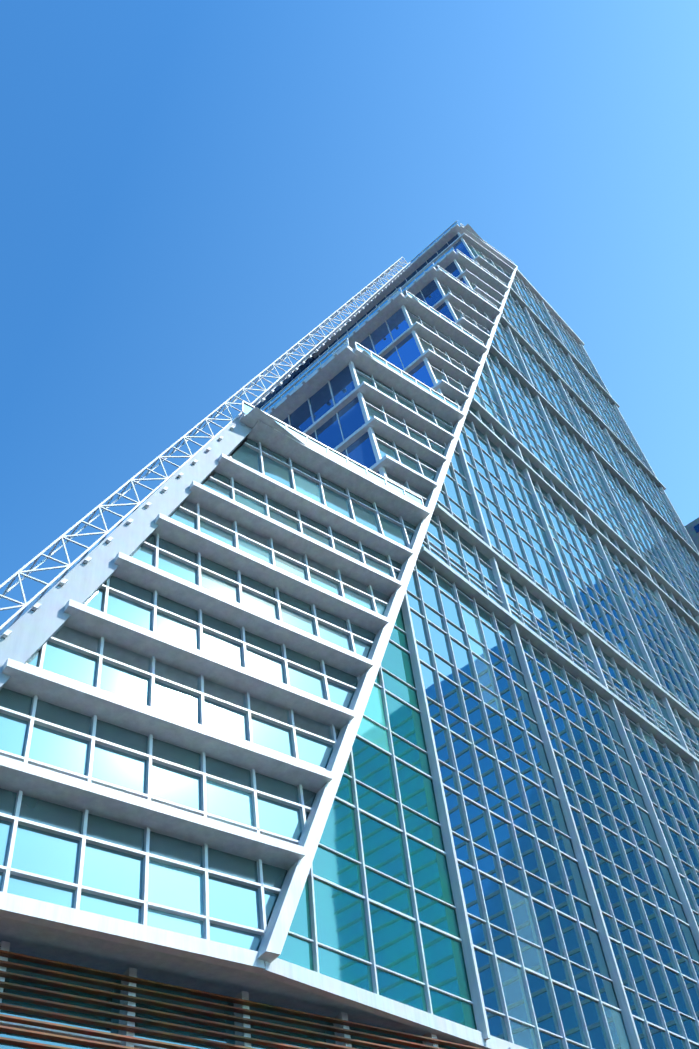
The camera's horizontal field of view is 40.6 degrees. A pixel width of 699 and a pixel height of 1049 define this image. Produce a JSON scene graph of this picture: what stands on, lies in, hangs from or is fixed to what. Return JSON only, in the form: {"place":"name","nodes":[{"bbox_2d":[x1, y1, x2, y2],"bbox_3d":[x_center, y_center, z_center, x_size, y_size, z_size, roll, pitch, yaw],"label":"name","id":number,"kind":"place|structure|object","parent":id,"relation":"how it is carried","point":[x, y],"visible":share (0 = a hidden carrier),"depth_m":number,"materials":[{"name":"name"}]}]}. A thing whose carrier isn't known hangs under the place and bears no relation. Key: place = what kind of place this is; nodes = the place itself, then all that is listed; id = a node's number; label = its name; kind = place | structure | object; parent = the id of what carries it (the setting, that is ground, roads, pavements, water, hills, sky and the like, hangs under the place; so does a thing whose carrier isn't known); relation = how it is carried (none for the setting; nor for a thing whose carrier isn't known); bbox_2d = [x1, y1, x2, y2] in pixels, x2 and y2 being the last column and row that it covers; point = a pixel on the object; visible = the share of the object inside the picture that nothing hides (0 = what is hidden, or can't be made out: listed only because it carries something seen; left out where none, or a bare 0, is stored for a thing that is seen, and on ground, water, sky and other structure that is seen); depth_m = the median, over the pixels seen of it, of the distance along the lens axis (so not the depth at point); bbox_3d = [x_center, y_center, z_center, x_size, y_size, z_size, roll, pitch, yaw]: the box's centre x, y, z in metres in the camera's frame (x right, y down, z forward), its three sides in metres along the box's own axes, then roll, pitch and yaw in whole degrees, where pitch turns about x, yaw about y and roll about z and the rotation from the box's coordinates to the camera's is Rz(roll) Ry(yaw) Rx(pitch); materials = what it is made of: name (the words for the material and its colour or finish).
{"place":"outdoors","nodes":[
{"label":"outdoors","id":0,"kind":"place"},
{"bbox_2d":[0,418,251,689],"bbox_3d":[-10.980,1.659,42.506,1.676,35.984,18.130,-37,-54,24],"label":"wall","id":1,"kind":"structure","parent":0,"point":[29,636],"depth_m":41.53,"materials":[{"name":"white paint"}]},
{"bbox_2d":[0,0,698,625],"label":"sky","id":2,"kind":"structure","parent":0,"point":[190,189],"materials":[{"name":"blue"}]},
{"label":"ground surface","id":3,"kind":"structure","parent":0,"visible":0},
{"bbox_2d":[0,958,458,1048],"bbox_3d":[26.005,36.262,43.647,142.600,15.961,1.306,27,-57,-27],"label":"podium glass","id":4,"kind":"object","parent":3,"relation":"on","point":[64,1022],"depth_m":30.87,"materials":[{"name":"black glass"}]},
{"bbox_2d":[0,223,698,1048],"bbox_3d":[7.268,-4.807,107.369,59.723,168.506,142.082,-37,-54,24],"label":"white tower fins","id":5,"kind":"object","parent":3,"relation":"on","point":[78,937],"visible":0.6,"depth_m":43.52,"materials":[{"name":"white metal"}]},
{"bbox_2d":[0,257,411,638],"bbox_3d":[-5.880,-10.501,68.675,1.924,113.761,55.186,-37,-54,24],"label":"truss","id":6,"kind":"object","parent":5,"relation":"attached to","point":[104,508],"visible":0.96,"depth_m":51.71,"materials":[{"name":"white metal"}]},
{"bbox_2d":[0,950,482,1048],"bbox_3d":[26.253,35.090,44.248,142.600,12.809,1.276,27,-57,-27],"label":"podium louvres","id":7,"kind":"object","parent":5,"relation":"attached to","point":[36,1001],"depth_m":30.18,"materials":[{"name":"brown wood"}]},
{"bbox_2d":[0,264,507,888],"bbox_3d":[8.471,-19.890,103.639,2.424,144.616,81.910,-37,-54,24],"label":"spandrel panels","id":8,"kind":"object","parent":5,"relation":"attached to","point":[116,832],"visible":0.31,"depth_m":39.11,"materials":[{"name":"grey metal"}]},
{"bbox_2d":[0,222,513,950],"bbox_3d":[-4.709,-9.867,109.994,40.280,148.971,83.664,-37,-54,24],"label":"windows","id":9,"kind":"structure","parent":5,"relation":"attached to","point":[40,852],"depth_m":37.40,"materials":[{"name":"teal glass"}]},
{"bbox_2d":[49,234,472,586],"bbox_3d":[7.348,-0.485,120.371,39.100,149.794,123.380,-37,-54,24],"label":"windows","id":10,"kind":"structure","parent":5,"relation":"attached to","point":[351,420],"depth_m":95.98,"materials":[{"name":"blue glass"}]},
{"bbox_2d":[0,221,698,1048],"bbox_3d":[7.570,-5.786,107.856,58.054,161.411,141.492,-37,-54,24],"label":"window frames","id":11,"kind":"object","parent":5,"relation":"attached to","point":[146,855],"visible":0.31,"depth_m":59.20,"materials":[{"name":"grey metal"}]},
{"bbox_2d":[277,607,476,1029],"bbox_3d":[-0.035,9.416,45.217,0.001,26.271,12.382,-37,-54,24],"label":"glass panels","id":12,"kind":"object","parent":5,"relation":"attached to","point":[340,920],"visible":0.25,"depth_m":40.44,"materials":[{"name":"teal glass"}]},
{"bbox_2d":[407,275,698,1048],"bbox_3d":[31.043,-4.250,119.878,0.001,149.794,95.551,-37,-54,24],"label":"glass curtain wall","id":13,"kind":"structure","parent":5,"relation":"attached to","point":[517,1006],"depth_m":61.64,"materials":[{"name":"blue glass"}]},
{"bbox_2d":[418,288,698,770],"bbox_3d":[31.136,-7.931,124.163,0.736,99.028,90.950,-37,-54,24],"label":"tower bands","id":14,"kind":"object","parent":5,"relation":"attached to","point":[452,575],"visible":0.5,"depth_m":96.55,"materials":[{"name":"grey metal"}]},
{"bbox_2d":[684,517,698,551],"bbox_3d":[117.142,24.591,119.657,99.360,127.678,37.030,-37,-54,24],"label":"neighbour building walls","id":15,"kind":"structure","parent":3,"relation":"on","point":[692,533],"depth_m":175.42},
{"bbox_2d":[694,524,698,532],"bbox_3d":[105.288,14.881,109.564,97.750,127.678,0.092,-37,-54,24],"label":"building windows","id":16,"kind":"structure","parent":15,"relation":"in","point":[696,527],"depth_m":174.99,"materials":[{"name":"blue glass"}]}
]}

